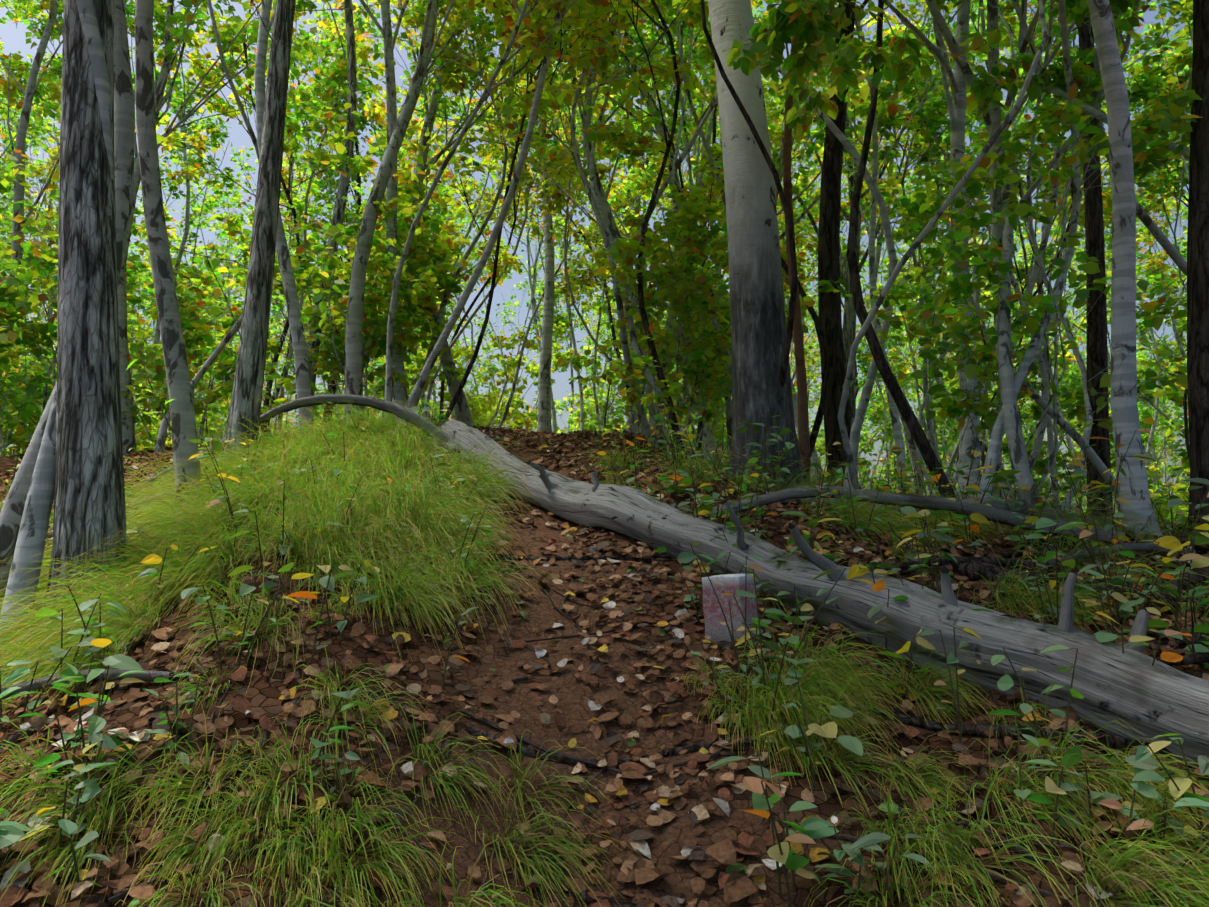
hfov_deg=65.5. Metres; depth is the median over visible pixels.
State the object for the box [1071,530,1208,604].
fallen branch
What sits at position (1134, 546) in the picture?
dead branch
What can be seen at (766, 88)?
forest tree
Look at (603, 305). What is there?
thin stem
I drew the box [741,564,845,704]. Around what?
plant
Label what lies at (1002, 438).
forest tree
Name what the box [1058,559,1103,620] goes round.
plant
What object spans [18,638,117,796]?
plant
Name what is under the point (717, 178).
crooked stem
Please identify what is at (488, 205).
tree
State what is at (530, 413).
understorey
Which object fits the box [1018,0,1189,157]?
tree
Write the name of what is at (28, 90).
forest tree
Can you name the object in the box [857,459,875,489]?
plant
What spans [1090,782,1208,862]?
plant
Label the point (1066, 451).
forest tree
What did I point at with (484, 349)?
forest tree
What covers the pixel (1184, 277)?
forest tree
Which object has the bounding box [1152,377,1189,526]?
shrub
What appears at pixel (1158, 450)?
forest tree
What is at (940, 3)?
overhang limb
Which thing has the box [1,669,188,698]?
fallen branch
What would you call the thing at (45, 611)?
plant
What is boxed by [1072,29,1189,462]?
crooked stem
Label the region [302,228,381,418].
forest tree
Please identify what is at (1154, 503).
plant
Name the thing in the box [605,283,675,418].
forest tree
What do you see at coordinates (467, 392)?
understorey
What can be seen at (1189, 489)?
plant
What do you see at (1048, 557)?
plant
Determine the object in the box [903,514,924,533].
plant
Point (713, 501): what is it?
plant
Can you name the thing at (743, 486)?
plant
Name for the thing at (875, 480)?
understorey
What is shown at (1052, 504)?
plant
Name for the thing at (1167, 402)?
forest tree
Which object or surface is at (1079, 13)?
tree
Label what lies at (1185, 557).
plant
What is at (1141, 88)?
tree
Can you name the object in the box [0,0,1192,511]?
sky
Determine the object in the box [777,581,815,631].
plant
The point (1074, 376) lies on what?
thin stem
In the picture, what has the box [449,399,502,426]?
understorey
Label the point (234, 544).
plant
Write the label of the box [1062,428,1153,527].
plant
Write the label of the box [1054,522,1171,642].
plant
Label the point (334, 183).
forest tree
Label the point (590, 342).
forest tree
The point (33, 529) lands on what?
smooth tree
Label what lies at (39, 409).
shrub
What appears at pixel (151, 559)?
plant
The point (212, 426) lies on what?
understorey
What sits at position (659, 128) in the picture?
forest tree
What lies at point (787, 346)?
crooked stem
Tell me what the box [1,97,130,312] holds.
forest tree
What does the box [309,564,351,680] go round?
plant
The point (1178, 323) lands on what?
thin stem
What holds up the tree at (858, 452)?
on the forest ground
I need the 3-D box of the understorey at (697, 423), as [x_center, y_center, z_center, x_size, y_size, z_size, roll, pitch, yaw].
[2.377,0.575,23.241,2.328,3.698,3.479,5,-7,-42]
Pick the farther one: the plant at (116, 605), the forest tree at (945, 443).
the forest tree at (945, 443)
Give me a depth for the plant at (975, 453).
5.60 m
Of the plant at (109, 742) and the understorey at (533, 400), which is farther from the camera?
the understorey at (533, 400)
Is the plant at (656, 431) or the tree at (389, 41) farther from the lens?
the tree at (389, 41)
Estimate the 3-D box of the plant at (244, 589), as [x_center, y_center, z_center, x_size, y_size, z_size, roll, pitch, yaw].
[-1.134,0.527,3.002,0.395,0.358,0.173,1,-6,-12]
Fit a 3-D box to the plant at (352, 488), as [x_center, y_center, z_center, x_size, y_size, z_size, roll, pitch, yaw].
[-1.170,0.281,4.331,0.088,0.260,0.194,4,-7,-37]
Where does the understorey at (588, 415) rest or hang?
on the forest ground
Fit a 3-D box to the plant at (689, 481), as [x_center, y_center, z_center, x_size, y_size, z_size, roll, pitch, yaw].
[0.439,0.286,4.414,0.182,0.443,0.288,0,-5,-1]
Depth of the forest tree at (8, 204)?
27.53 m
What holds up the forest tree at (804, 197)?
on the forest ground
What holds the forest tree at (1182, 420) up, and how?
on the forest ground
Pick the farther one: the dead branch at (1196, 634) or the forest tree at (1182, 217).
the forest tree at (1182, 217)
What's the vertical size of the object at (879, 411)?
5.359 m
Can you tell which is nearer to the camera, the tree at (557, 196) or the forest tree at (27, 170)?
the tree at (557, 196)
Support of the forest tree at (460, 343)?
on the forest ground
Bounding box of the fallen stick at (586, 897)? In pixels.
[563,891,636,906]
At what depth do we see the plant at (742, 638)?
3.39 m
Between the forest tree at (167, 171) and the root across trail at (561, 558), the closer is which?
the root across trail at (561, 558)
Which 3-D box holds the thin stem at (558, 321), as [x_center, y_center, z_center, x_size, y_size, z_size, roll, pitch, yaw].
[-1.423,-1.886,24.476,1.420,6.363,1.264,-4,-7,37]
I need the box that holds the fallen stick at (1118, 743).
[773,678,1172,758]
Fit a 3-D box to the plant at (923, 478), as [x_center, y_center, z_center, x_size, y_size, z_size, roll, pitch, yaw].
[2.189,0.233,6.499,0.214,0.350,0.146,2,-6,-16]
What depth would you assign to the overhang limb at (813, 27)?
5.85 m
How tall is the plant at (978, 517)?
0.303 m
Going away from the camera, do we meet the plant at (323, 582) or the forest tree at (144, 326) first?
the plant at (323, 582)
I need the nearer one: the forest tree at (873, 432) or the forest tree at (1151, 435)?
the forest tree at (1151, 435)
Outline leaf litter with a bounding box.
[0,419,1208,906]
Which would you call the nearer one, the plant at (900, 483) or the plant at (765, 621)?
the plant at (765, 621)
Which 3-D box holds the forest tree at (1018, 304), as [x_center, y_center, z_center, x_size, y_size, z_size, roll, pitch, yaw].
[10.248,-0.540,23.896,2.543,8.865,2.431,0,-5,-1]
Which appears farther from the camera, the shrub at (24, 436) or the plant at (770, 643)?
the shrub at (24, 436)
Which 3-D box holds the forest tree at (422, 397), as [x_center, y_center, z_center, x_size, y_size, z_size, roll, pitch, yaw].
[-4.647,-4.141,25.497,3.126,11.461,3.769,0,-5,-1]
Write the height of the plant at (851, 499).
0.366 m
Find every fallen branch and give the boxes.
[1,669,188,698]
[46,442,232,538]
[125,381,450,496]
[751,476,1123,526]
[952,560,1208,618]
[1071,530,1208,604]
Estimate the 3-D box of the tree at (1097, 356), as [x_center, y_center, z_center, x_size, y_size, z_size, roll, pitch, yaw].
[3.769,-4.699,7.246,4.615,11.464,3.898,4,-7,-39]
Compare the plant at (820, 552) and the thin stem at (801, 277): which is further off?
the thin stem at (801, 277)
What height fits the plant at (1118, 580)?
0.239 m
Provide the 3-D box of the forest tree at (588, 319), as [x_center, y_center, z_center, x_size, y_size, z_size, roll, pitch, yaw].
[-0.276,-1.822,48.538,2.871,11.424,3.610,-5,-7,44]
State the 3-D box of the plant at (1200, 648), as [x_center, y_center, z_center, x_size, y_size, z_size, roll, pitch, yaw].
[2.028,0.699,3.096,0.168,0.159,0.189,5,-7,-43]
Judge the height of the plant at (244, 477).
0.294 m
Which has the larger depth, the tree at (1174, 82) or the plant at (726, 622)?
the tree at (1174, 82)
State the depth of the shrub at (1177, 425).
11.36 m
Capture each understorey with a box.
[0,370,41,452]
[126,250,280,446]
[132,346,210,448]
[132,371,157,450]
[155,390,224,446]
[220,153,479,426]
[296,373,381,432]
[404,361,446,419]
[416,388,476,423]
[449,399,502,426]
[466,394,523,429]
[493,343,578,430]
[494,381,538,430]
[533,387,625,433]
[555,199,731,458]
[555,402,622,430]
[561,414,598,433]
[569,399,620,431]
[614,413,624,429]
[666,412,725,440]
[858,433,926,492]
[858,466,894,490]
[892,358,1013,496]
[986,371,1116,511]
[1004,459,1076,512]
[1058,479,1117,513]
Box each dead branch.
[873,517,1064,573]
[903,531,1134,556]
[1027,510,1202,563]
[1147,631,1208,640]
[1151,639,1208,644]
[1155,590,1208,665]
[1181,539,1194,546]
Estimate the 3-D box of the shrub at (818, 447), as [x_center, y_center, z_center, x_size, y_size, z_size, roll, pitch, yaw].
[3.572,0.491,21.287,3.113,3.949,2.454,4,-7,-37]
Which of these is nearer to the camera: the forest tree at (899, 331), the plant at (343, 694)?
the plant at (343, 694)
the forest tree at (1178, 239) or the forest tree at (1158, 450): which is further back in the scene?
the forest tree at (1158, 450)
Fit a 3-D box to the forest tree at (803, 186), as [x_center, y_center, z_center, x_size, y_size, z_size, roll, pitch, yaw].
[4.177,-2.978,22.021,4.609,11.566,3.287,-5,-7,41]
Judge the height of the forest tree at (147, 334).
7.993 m
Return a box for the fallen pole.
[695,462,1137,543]
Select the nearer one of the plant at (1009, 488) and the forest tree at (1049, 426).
the plant at (1009, 488)
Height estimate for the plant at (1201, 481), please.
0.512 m
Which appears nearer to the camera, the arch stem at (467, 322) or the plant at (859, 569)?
the plant at (859, 569)
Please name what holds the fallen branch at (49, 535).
on the forest ground
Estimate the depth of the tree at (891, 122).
10.55 m
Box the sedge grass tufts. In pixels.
[0,384,1208,906]
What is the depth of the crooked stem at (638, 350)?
8.36 m
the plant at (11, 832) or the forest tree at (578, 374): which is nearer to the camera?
the plant at (11, 832)
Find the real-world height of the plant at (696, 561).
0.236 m
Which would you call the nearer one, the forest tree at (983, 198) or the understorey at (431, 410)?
the forest tree at (983, 198)
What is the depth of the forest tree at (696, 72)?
20.38 m
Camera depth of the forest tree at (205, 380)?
30.49 m
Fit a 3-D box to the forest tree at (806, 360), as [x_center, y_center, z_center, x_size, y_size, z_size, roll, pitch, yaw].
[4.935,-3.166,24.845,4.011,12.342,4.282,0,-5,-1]
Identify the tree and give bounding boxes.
[0,0,45,138]
[0,0,63,49]
[0,0,113,662]
[0,0,134,379]
[0,0,134,609]
[0,0,135,375]
[0,44,152,362]
[0,51,58,232]
[0,102,148,363]
[0,167,11,276]
[0,192,53,337]
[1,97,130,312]
[5,311,42,454]
[20,268,155,453]
[25,211,139,356]
[28,192,57,402]
[44,0,127,626]
[54,291,151,345]
[117,0,334,455]
[124,0,313,440]
[126,0,200,507]
[127,95,234,314]
[127,254,167,444]
[127,279,219,388]
[127,296,161,442]
[128,306,160,406]
[131,10,236,399]
[144,185,305,438]
[146,263,221,403]
[169,0,378,462]
[171,312,234,444]
[172,329,234,447]
[184,235,247,444]
[194,0,364,424]
[194,287,230,443]
[195,381,225,433]
[223,280,295,426]
[229,291,317,432]
[230,0,440,433]
[238,275,297,420]
[247,155,327,326]
[259,337,288,433]
[269,295,344,423]
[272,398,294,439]
[282,0,416,228]
[290,59,463,427]
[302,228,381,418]
[307,0,356,395]
[323,0,468,204]
[324,0,548,424]
[335,106,456,398]
[353,0,511,414]
[359,0,612,421]
[376,155,465,362]
[382,1,612,425]
[397,50,584,337]
[399,110,489,419]
[406,319,431,406]
[412,201,491,398]
[432,208,516,395]
[442,289,500,408]
[466,306,519,410]
[492,57,609,432]
[495,0,711,435]
[498,53,677,429]
[499,165,589,411]
[511,5,708,438]
[530,278,577,385]
[538,10,668,432]
[542,213,601,431]
[554,69,660,430]
[573,299,625,430]
[573,311,620,420]
[577,4,709,433]
[577,255,650,426]
[577,373,626,418]
[578,309,622,421]
[581,16,720,424]
[595,4,767,461]
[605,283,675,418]
[620,245,679,425]
[623,39,720,432]
[629,3,783,452]
[631,0,924,481]
[644,0,825,458]
[653,172,724,461]
[654,53,820,302]
[678,5,784,453]
[708,0,807,488]
[719,119,869,386]
[723,108,869,353]
[753,0,950,477]
[761,0,1001,491]
[775,0,1000,499]
[779,73,876,313]
[781,145,868,369]
[782,110,922,411]
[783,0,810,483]
[786,304,825,470]
[787,293,821,413]
[789,295,821,407]
[807,341,871,462]
[809,420,826,469]
[816,234,941,481]
[818,0,855,484]
[822,410,891,480]
[823,12,953,494]
[825,435,876,481]
[840,1,1026,495]
[856,182,935,488]
[856,308,945,494]
[856,321,917,485]
[859,114,1054,493]
[865,188,991,466]
[871,228,993,467]
[874,274,957,493]
[882,243,955,416]
[896,0,1075,505]
[896,347,940,451]
[903,232,1023,445]
[909,290,985,472]
[916,0,1179,496]
[924,371,958,494]
[924,422,957,492]
[930,0,1181,516]
[930,0,1186,501]
[936,316,1022,439]
[936,368,988,463]
[936,374,1033,469]
[945,317,1029,454]
[972,257,1053,419]
[981,365,1084,501]
[1004,48,1178,518]
[1014,29,1186,456]
[1014,223,1168,511]
[1014,320,1086,494]
[1016,239,1107,446]
[1017,195,1110,476]
[1034,457,1061,491]
[1038,409,1086,508]
[1059,395,1166,508]
[1062,343,1116,476]
[1068,431,1117,512]
[1078,0,1192,148]
[1087,0,1161,536]
[1107,174,1188,394]
[1107,309,1183,451]
[1111,391,1179,499]
[1111,409,1178,489]
[1113,317,1186,482]
[1129,39,1192,303]
[1136,228,1186,353]
[1136,335,1188,492]
[1155,287,1187,460]
[1157,364,1186,457]
[1159,430,1189,491]
[1172,403,1188,423]
[1187,0,1208,534]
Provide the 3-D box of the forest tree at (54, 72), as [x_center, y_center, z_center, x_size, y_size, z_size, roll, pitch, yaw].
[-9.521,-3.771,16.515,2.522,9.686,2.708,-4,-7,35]
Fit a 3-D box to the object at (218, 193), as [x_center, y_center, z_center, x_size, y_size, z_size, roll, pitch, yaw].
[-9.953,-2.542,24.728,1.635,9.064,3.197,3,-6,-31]
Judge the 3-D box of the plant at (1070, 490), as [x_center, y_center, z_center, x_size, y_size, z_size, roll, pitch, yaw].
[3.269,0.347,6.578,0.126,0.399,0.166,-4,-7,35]
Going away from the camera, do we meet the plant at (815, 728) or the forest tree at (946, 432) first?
the plant at (815, 728)
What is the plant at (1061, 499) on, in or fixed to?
on the forest ground
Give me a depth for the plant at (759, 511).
4.63 m
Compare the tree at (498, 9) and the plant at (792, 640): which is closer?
the plant at (792, 640)
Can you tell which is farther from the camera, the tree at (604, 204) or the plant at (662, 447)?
the tree at (604, 204)
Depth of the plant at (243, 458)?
4.79 m
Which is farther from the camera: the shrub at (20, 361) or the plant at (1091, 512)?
the shrub at (20, 361)
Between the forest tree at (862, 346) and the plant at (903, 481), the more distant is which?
the forest tree at (862, 346)
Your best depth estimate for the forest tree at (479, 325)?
48.00 m
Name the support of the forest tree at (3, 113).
on the forest ground
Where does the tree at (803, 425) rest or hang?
on the forest ground
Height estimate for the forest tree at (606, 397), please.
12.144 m
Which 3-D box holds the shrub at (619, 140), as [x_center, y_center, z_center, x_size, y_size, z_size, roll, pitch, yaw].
[0.795,-1.160,8.427,2.035,2.976,2.343,0,-5,-1]
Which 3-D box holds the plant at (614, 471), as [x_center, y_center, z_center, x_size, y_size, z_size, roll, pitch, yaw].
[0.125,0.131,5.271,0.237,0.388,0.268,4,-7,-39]
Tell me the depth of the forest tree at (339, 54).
19.52 m
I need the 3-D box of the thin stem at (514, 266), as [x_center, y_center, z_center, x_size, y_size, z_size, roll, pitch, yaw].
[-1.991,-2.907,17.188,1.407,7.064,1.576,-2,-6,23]
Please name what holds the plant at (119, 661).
on the forest ground
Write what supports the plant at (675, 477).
on the forest ground
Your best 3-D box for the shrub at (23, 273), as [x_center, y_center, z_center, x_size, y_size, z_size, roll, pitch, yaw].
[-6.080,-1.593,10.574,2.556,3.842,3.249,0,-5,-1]
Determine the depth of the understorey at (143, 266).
14.67 m
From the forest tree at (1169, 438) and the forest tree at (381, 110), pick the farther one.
the forest tree at (1169, 438)
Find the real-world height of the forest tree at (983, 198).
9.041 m
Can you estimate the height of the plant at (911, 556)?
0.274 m
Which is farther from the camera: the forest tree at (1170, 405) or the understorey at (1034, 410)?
the forest tree at (1170, 405)
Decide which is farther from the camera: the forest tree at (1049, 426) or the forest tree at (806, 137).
the forest tree at (806, 137)
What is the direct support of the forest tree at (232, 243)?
on the forest ground
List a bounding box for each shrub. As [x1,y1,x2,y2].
[0,138,186,413]
[0,219,57,456]
[0,241,57,456]
[0,308,144,456]
[0,313,56,456]
[0,353,43,455]
[0,437,25,455]
[120,254,295,447]
[132,381,208,451]
[193,100,466,430]
[233,208,463,418]
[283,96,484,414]
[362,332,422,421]
[385,321,541,426]
[579,110,815,457]
[618,272,796,458]
[644,355,728,462]
[726,435,824,470]
[816,82,1202,498]
[1002,455,1043,495]
[1113,458,1189,524]
[1150,406,1189,521]
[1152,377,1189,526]
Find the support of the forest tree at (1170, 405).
on the forest ground
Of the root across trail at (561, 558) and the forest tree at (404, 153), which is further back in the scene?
the forest tree at (404, 153)
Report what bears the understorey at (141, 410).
on the forest ground
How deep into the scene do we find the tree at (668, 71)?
8.32 m
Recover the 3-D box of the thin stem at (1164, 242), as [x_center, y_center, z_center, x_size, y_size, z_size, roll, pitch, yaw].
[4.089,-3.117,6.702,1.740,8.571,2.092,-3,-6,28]
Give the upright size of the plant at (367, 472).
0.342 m
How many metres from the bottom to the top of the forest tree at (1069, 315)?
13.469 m
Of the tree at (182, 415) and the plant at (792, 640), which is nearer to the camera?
the plant at (792, 640)
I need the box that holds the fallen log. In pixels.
[432,419,1208,767]
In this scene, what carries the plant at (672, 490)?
on the forest ground
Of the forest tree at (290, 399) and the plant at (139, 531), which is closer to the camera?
the plant at (139, 531)
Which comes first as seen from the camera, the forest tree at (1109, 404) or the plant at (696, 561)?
the plant at (696, 561)
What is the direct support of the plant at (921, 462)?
on the forest ground
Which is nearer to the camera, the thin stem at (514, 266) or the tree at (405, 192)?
the tree at (405, 192)
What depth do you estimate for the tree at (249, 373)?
6.38 m
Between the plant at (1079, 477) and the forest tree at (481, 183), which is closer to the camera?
the plant at (1079, 477)
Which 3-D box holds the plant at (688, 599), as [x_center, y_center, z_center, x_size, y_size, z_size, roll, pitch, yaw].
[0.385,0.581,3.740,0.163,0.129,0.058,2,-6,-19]
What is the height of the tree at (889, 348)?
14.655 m
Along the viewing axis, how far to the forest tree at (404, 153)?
24.70 m
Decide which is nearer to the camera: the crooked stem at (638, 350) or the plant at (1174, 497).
the plant at (1174, 497)
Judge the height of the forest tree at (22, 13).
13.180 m
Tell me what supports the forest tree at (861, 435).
on the forest ground
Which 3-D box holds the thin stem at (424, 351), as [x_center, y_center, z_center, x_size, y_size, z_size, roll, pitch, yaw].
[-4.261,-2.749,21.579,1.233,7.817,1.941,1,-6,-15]
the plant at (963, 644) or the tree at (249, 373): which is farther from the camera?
the tree at (249, 373)
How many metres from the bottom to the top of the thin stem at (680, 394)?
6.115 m
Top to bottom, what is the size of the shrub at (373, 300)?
3.147 m
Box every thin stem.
[0,51,60,440]
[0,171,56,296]
[137,204,192,441]
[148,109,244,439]
[155,0,259,454]
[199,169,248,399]
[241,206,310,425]
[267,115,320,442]
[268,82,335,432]
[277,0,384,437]
[299,223,352,314]
[306,268,347,410]
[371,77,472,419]
[415,228,439,418]
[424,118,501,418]
[467,120,534,426]
[522,278,574,426]
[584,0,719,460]
[587,250,633,335]
[647,365,681,429]
[723,139,814,381]
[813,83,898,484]
[839,238,886,489]
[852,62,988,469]
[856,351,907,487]
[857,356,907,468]
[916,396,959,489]
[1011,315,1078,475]
[1017,307,1110,408]
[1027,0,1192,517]
[1035,134,1182,432]
[1048,5,1186,275]
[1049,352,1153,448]
[1108,239,1186,413]
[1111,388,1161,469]
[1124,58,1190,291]
[1136,162,1186,494]
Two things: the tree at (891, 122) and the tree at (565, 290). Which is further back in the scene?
the tree at (565, 290)
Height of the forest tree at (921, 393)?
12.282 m
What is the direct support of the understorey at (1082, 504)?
on the forest ground
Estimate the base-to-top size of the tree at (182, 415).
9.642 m
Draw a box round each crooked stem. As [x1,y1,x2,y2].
[623,93,717,459]
[671,27,731,369]
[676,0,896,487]
[680,21,776,458]
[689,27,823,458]
[700,0,797,386]
[837,0,1047,488]
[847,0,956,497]
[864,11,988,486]
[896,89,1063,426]
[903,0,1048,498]
[907,169,993,477]
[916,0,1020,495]
[922,2,1057,494]
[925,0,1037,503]
[969,6,1082,481]
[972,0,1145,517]
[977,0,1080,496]
[980,151,1058,495]
[992,3,1110,495]
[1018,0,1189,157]
[1026,0,1092,509]
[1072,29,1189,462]
[1107,232,1186,377]
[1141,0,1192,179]
[1178,183,1188,364]
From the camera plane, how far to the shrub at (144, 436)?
17.76 m
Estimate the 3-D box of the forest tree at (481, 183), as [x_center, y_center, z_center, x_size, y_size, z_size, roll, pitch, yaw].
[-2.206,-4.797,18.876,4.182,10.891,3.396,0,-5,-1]
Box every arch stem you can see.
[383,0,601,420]
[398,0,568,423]
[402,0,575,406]
[418,20,612,417]
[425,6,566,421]
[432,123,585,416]
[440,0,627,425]
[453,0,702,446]
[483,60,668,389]
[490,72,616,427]
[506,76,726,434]
[513,18,672,443]
[548,123,668,324]
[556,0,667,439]
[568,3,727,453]
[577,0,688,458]
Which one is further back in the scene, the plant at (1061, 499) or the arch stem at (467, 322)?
the arch stem at (467, 322)
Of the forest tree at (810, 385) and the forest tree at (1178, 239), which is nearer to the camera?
the forest tree at (1178, 239)
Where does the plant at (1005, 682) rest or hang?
on the forest ground
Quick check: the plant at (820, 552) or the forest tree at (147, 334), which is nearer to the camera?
the plant at (820, 552)
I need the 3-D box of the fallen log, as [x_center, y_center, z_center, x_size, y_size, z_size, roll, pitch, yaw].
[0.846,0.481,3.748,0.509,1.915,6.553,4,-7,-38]
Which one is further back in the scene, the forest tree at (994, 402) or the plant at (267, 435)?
the forest tree at (994, 402)
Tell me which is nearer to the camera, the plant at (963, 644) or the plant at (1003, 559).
the plant at (963, 644)
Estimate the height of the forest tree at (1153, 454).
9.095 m
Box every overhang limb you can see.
[722,0,1045,143]
[832,0,956,52]
[1005,0,1170,105]
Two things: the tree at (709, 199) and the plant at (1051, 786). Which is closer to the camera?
the plant at (1051, 786)
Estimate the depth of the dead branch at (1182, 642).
3.39 m
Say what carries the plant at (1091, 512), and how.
on the forest ground
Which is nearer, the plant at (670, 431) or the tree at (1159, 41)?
the plant at (670, 431)
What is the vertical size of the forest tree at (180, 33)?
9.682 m
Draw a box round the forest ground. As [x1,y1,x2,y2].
[0,428,1208,906]
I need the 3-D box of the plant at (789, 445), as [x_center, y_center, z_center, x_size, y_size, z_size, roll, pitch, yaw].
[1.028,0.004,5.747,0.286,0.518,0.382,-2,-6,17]
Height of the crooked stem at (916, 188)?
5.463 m
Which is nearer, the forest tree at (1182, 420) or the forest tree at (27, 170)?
the forest tree at (27, 170)
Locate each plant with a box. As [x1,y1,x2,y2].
[0,637,95,731]
[0,797,31,848]
[7,444,21,491]
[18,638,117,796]
[18,740,115,865]
[34,593,104,697]
[42,819,110,899]
[49,580,125,659]
[51,654,144,775]
[124,448,140,472]
[126,529,171,544]
[137,542,216,603]
[141,673,199,767]
[181,562,313,669]
[188,439,247,529]
[198,435,233,470]
[200,456,246,510]
[221,525,248,566]
[228,465,255,493]
[228,509,278,609]
[239,434,272,478]
[253,573,286,611]
[267,456,311,477]
[275,479,298,567]
[279,522,343,558]
[283,688,371,783]
[287,415,308,432]
[287,560,379,637]
[295,455,346,489]
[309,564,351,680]
[310,726,360,795]
[317,431,357,474]
[324,402,362,436]
[331,471,373,528]
[343,486,365,529]
[345,413,369,443]
[352,417,374,443]
[409,399,446,442]
[422,454,451,495]
[441,607,477,688]
[448,475,489,507]
[452,506,491,584]
[577,420,603,449]
[597,440,650,490]
[620,417,659,460]
[630,400,673,457]
[649,411,701,458]
[649,479,670,499]
[650,483,710,515]
[654,547,763,619]
[656,403,688,475]
[657,469,693,497]
[659,440,687,461]
[668,436,695,470]
[678,466,712,520]
[681,427,731,482]
[683,488,729,523]
[683,509,735,529]
[683,587,702,608]
[688,453,766,528]
[688,649,762,712]
[690,542,715,586]
[691,439,728,472]
[695,555,770,678]
[699,477,721,522]
[706,756,839,906]
[714,529,736,545]
[721,468,758,501]
[729,602,767,653]
[733,590,812,698]
[736,419,791,489]
[738,493,777,537]
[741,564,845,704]
[742,506,766,532]
[747,415,794,491]
[747,453,774,507]
[748,619,787,676]
[752,608,801,734]
[760,720,805,772]
[770,511,841,561]
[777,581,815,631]
[783,667,825,788]
[788,705,862,767]
[795,821,932,906]
[799,534,843,561]
[808,442,848,526]
[810,463,838,480]
[816,473,882,539]
[847,562,908,650]
[856,523,931,576]
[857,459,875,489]
[870,436,900,491]
[871,445,957,521]
[877,467,914,522]
[877,472,921,494]
[878,459,917,518]
[879,469,896,492]
[879,629,934,699]
[881,450,905,493]
[886,537,952,593]
[889,532,922,554]
[895,506,957,592]
[896,460,919,493]
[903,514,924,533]
[910,460,925,492]
[913,461,933,495]
[916,627,981,743]
[917,509,952,555]
[930,464,1021,538]
[946,456,1010,498]
[948,473,996,499]
[948,498,988,556]
[956,438,988,498]
[959,608,992,663]
[980,472,1022,546]
[986,709,1122,835]
[987,549,1019,608]
[991,644,1083,766]
[993,481,1015,498]
[1000,476,1044,495]
[1001,482,1076,515]
[1007,516,1059,625]
[1012,524,1077,573]
[1013,730,1066,862]
[1018,530,1052,559]
[1020,473,1059,539]
[1026,517,1065,593]
[1034,614,1046,624]
[1036,476,1063,504]
[1036,486,1071,506]
[1037,497,1075,510]
[1040,494,1070,521]
[1047,510,1066,542]
[1053,448,1154,571]
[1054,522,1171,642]
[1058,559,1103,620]
[1059,475,1081,509]
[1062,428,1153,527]
[1073,484,1100,558]
[1076,472,1119,525]
[1090,540,1179,633]
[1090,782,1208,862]
[1091,568,1166,625]
[1095,611,1191,665]
[1097,546,1176,633]
[1099,733,1181,853]
[1106,512,1127,579]
[1112,553,1202,629]
[1124,737,1208,850]
[1131,619,1208,672]
[1150,484,1187,535]
[1151,497,1173,531]
[1153,492,1208,630]
[1153,495,1180,520]
[1161,484,1204,557]
[1161,505,1184,524]
[1167,496,1208,532]
[1181,586,1208,632]
[1182,478,1208,484]
[1183,641,1208,663]
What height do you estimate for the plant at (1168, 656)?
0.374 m
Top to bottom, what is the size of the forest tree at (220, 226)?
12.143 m
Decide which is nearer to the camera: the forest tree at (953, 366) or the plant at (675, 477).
the plant at (675, 477)
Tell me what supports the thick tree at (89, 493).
on the forest ground
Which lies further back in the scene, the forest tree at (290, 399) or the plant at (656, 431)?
the forest tree at (290, 399)
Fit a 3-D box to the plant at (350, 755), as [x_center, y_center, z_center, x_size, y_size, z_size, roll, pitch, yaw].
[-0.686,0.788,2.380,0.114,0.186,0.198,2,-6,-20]
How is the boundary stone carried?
on the forest ground
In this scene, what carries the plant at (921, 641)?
on the forest ground
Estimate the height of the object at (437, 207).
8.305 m
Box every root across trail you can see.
[360,690,786,768]
[443,534,677,561]
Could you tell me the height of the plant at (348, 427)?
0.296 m
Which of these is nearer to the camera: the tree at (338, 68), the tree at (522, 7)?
the tree at (522, 7)
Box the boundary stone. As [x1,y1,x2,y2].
[702,574,758,649]
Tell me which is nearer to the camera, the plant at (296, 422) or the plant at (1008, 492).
the plant at (1008, 492)
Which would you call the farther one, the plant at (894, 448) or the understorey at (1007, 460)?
the understorey at (1007, 460)
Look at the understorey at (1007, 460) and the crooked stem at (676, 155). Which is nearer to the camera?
the crooked stem at (676, 155)
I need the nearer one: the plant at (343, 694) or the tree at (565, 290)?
the plant at (343, 694)
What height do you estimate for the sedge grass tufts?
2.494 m

